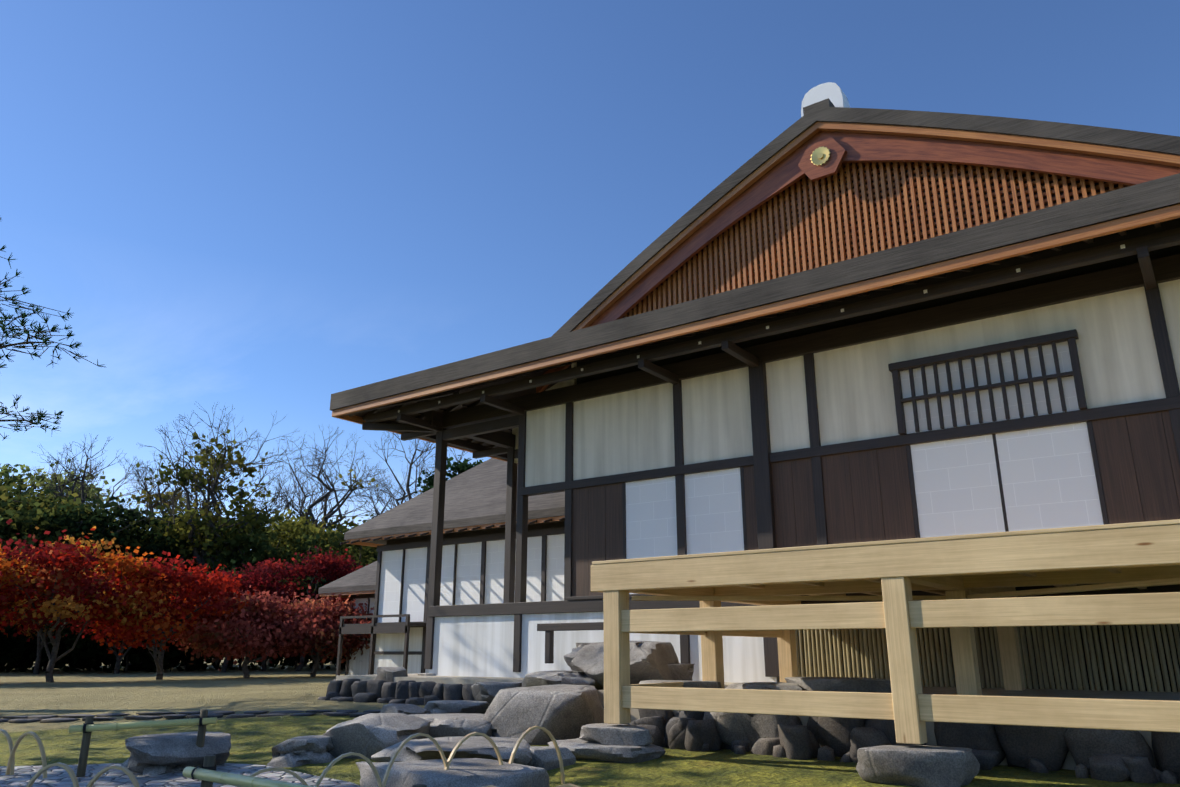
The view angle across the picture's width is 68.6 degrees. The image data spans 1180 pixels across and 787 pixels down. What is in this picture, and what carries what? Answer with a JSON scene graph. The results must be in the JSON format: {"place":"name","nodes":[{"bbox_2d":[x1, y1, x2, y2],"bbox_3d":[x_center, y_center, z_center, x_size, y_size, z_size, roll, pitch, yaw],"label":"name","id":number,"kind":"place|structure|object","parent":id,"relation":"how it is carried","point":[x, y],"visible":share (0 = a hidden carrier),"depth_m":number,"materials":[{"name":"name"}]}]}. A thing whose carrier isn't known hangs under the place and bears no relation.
{"place":"outdoors","nodes":[
{"label":"outdoors","id":0,"kind":"place"},
{"bbox_2d":[0,218,103,440],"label":"pine","id":1,"kind":"object","parent":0,"point":[4,330],"depth_m":17.77,"materials":[{"name":"green plant"}]},
{"bbox_2d":[320,590,374,597],"bbox_3d":[-2.086,7.430,32.004,13.420,0.100,8.820,-12,-20,34],"label":"roof eave edge","id":2,"kind":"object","parent":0,"point":[345,594],"depth_m":31.63,"materials":[{"name":"brown wood"}]},
{"bbox_2d":[318,561,376,594],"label":"gakkinoma roof shingles","id":3,"kind":"object","parent":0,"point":[362,579],"visible":0.16,"depth_m":31.89,"materials":[{"name":"grey wood"}]},
{"bbox_2d":[345,593,374,674],"bbox_3d":[-3.266,9.029,32.625,8.755,3.050,7.580,-12,-20,34],"label":"timber frame","id":4,"kind":"object","parent":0,"point":[359,596],"visible":0.15,"depth_m":31.86,"materials":[{"name":"black wood"}]},
{"bbox_2d":[348,644,369,674],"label":"wall","id":5,"kind":"structure","parent":4,"relation":"in","point":[359,665],"depth_m":31.47,"materials":[{"name":"white paint"}]},
{"bbox_2d":[354,598,374,639],"bbox_3d":[-5.423,7.712,29.868,8.600,1.500,0.001,-12,-20,34],"label":"gakkinoma shoji","id":6,"kind":"object","parent":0,"point":[362,600],"depth_m":32.01,"materials":[{"name":"white paper"}]},
{"bbox_2d":[335,518,564,678],"bbox_3d":[-0.606,5.933,23.952,9.490,3.929,8.357,-12,-20,34],"label":"timber frame","id":7,"kind":"object","parent":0,"point":[544,530],"visible":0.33,"depth_m":22.28,"materials":[{"name":"black wood"}]},
{"bbox_2d":[374,627,428,674],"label":"wall panels","id":8,"kind":"object","parent":7,"relation":"in","point":[389,641],"depth_m":22.76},
{"bbox_2d":[344,458,564,544],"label":"chushoin roof shingles","id":9,"kind":"object","parent":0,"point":[475,496],"visible":0.21,"depth_m":23.04,"materials":[{"name":"grey wood"}]},
{"bbox_2d":[346,516,564,546],"bbox_3d":[0.467,4.192,24.328,11.570,0.100,8.840,-12,-20,34],"label":"roof eave edge","id":10,"kind":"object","parent":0,"point":[540,520],"depth_m":22.28,"materials":[{"name":"brown wood"}]},
{"bbox_2d":[355,365,570,447],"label":"koshoin soffit","id":11,"kind":"structure","parent":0,"point":[512,395],"depth_m":16.48,"materials":[{"name":"brown wood"}]},
{"bbox_2d":[377,534,564,622],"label":"shoji screens","id":12,"kind":"object","parent":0,"point":[468,575],"visible":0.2,"depth_m":22.03,"materials":[{"name":"white paper"}]},
{"bbox_2d":[0,657,1179,786],"bbox_3d":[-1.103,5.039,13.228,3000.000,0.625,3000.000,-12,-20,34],"label":"ground","id":13,"kind":"structure","parent":0,"point":[255,740],"depth_m":10.16,"materials":[{"name":"green plant"}]},
{"bbox_2d":[0,763,359,786],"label":"path cobbles","id":14,"kind":"object","parent":13,"relation":"on","point":[57,776],"visible":0.52,"depth_m":7.02,"materials":[{"name":"grey stone"}]},
{"bbox_2d":[0,519,373,681],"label":"red maple trees","id":15,"kind":"object","parent":13,"relation":"on","point":[277,617],"depth_m":27.80,"materials":[{"name":"red plant"}]},
{"bbox_2d":[0,458,377,672],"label":"woodland","id":16,"kind":"object","parent":13,"relation":"on","point":[67,514],"depth_m":44.69,"materials":[{"name":"plant"}]},
{"bbox_2d":[2,402,465,668],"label":"bare trees","id":17,"kind":"object","parent":13,"relation":"on","point":[214,495],"depth_m":49.47,"materials":[{"name":"plant"}]},
{"bbox_2d":[0,710,481,722],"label":"flat border stones","id":18,"kind":"object","parent":13,"relation":"on","point":[107,717],"visible":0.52,"depth_m":11.54,"materials":[{"name":"grey stone"}]},
{"bbox_2d":[76,710,426,786],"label":"fence posts","id":19,"kind":"object","parent":13,"relation":"on","point":[209,760],"visible":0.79,"depth_m":7.24,"materials":[{"name":"brown wood"}]},
{"bbox_2d":[83,716,216,780],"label":"rope knots","id":20,"kind":"object","parent":19,"relation":"attached to","point":[200,724],"visible":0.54,"depth_m":7.22,"materials":[{"name":"black fabric"}]},
{"bbox_2d":[69,717,317,786],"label":"bamboo rails","id":21,"kind":"object","parent":19,"relation":"on","point":[226,778],"visible":0.94,"depth_m":4.92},
{"bbox_2d":[0,726,579,786],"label":"hoop edging","id":22,"kind":"object","parent":13,"relation":"on","point":[45,767],"visible":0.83,"depth_m":5.77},
{"bbox_2d":[121,641,693,786],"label":"rocks","id":23,"kind":"object","parent":13,"relation":"on","point":[561,705],"visible":0.69,"depth_m":7.85,"materials":[{"name":"grey stone"}]},
{"bbox_2d":[415,454,484,493],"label":"pine","id":24,"kind":"object","parent":13,"relation":"on","point":[464,466],"depth_m":57.47,"materials":[{"name":"green plant"}]},
{"bbox_2d":[375,667,979,786],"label":"stones","id":25,"kind":"object","parent":13,"relation":"on","point":[921,766],"visible":0.67,"depth_m":7.30,"materials":[{"name":"grey stone"}]},
{"bbox_2d":[591,519,1179,743],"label":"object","id":26,"kind":"object","parent":25,"relation":"on","point":[976,579],"visible":1,"depth_m":6.51,"materials":[{"name":"beige wood"}]},
{"bbox_2d":[318,678,1179,782],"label":"platform edge stones","id":27,"kind":"object","parent":13,"relation":"on","point":[1109,755],"visible":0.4,"depth_m":6.99,"materials":[{"name":"grey stone"}]},
{"bbox_2d":[336,673,1179,769],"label":"koshoin tataki platform","id":28,"kind":"structure","parent":13,"relation":"on","point":[1069,763],"depth_m":8.57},
{"bbox_2d":[362,227,1179,676],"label":"timber frame","id":29,"kind":"object","parent":28,"relation":"on","point":[490,419],"depth_m":11.52,"materials":[{"name":"brown wood"}]},
{"bbox_2d":[626,341,1103,593],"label":"shoji screens","id":30,"kind":"object","parent":29,"relation":"in","point":[1048,476],"visible":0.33,"depth_m":10.22,"materials":[{"name":"white paper"}]},
{"bbox_2d":[662,737,1179,783],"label":"stones","id":31,"kind":"object","parent":13,"relation":"on","point":[825,753],"visible":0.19,"depth_m":7.04,"materials":[{"name":"grey stone"}]},
{"bbox_2d":[0,0,1179,533],"label":"sky","id":32,"kind":"structure","parent":0,"point":[262,209],"materials":[{"name":"blue"}]},
{"bbox_2d":[429,612,778,682],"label":"white wall","id":33,"kind":"structure","parent":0,"point":[476,646],"depth_m":13.40,"materials":[{"name":"white paint"}]},
{"bbox_2d":[340,222,1160,447],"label":"koshoin rafters","id":34,"kind":"object","parent":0,"point":[477,403],"visible":0.1,"depth_m":13.64,"materials":[{"name":"brown wood"}]},
{"bbox_2d":[398,244,1124,412],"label":"rafter end caps","id":35,"kind":"object","parent":34,"relation":"attached to","point":[925,291],"visible":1,"depth_m":10.60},
{"bbox_2d":[330,173,1179,416],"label":"koshoin hisashi shingles","id":36,"kind":"object","parent":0,"point":[1155,194],"visible":0.36,"depth_m":10.41,"materials":[{"name":"wood"}]},
{"bbox_2d":[332,204,1179,461],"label":"eave fascia","id":37,"kind":"structure","parent":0,"point":[1098,230],"depth_m":10.47,"materials":[{"name":"brown wood"}]},
{"bbox_2d":[536,131,1179,392],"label":"bargeboard","id":38,"kind":"object","parent":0,"point":[783,174],"visible":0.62,"depth_m":13.32,"materials":[{"name":"brown wood"}]},
{"bbox_2d":[798,137,846,181],"bbox_3d":[3.736,-3.765,13.930,0.800,0.629,0.070,-12,-20,34],"label":"gable pendant","id":39,"kind":"object","parent":38,"relation":"attached to","point":[831,165],"visible":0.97,"depth_m":13.86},
{"bbox_2d":[811,146,830,165],"bbox_3d":[3.704,-3.811,13.897,0.340,0.340,0.040,-12,-20,34],"label":"gold medallion","id":40,"kind":"object","parent":39,"relation":"attached to","point":[819,155],"visible":0.88,"depth_m":13.89,"materials":[{"name":"gold metal"}]},
{"bbox_2d":[551,98,1179,336],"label":"koshoin gable roof shingles","id":41,"kind":"object","parent":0,"point":[826,110],"visible":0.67,"depth_m":13.35,"materials":[{"name":"wood"}]},
{"bbox_2d":[801,82,849,116],"bbox_3d":[3.959,-4.861,14.577,0.720,0.600,0.350,-12,-20,34],"label":"ridge end ornament","id":42,"kind":"object","parent":41,"relation":"on","point":[834,94],"visible":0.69,"depth_m":14.43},
{"bbox_2d":[573,122,1179,330],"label":"bargeboard","id":43,"kind":"object","parent":41,"relation":"attached to","point":[817,127],"visible":0.79,"depth_m":13.39,"materials":[{"name":"brown wood"}]},
{"bbox_2d":[622,162,1123,317],"bbox_3d":[3.950,-2.813,13.954,11.700,2.480,0.001,-12,-20,34],"label":"koshoin gable backing","id":44,"kind":"object","parent":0,"point":[1010,193],"depth_m":13.38,"materials":[{"name":"brown wood"}]},
{"bbox_2d":[624,162,1127,317],"bbox_3d":[3.913,-2.732,13.877,9.560,2.280,0.115,-12,-20,34],"label":"koshoin gable lattice","id":45,"kind":"object","parent":44,"relation":"attached to","point":[671,291],"visible":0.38,"depth_m":13.70,"materials":[{"name":"brown wood"}]},
{"bbox_2d":[572,411,1179,596],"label":"wooden wall panels","id":46,"kind":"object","parent":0,"point":[867,495],"depth_m":10.85,"materials":[{"name":"brown wood"}]},
{"bbox_2d":[577,218,1179,691],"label":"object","id":47,"kind":"structure","parent":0,"point":[1105,240],"depth_m":10.65,"materials":[{"name":"brown wood"}]},
{"bbox_2d":[795,624,1179,691],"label":"koshoin bamboo screen","id":48,"kind":"object","parent":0,"point":[811,644],"visible":0.46,"depth_m":9.36,"materials":[{"name":"beige wood"}]}
]}

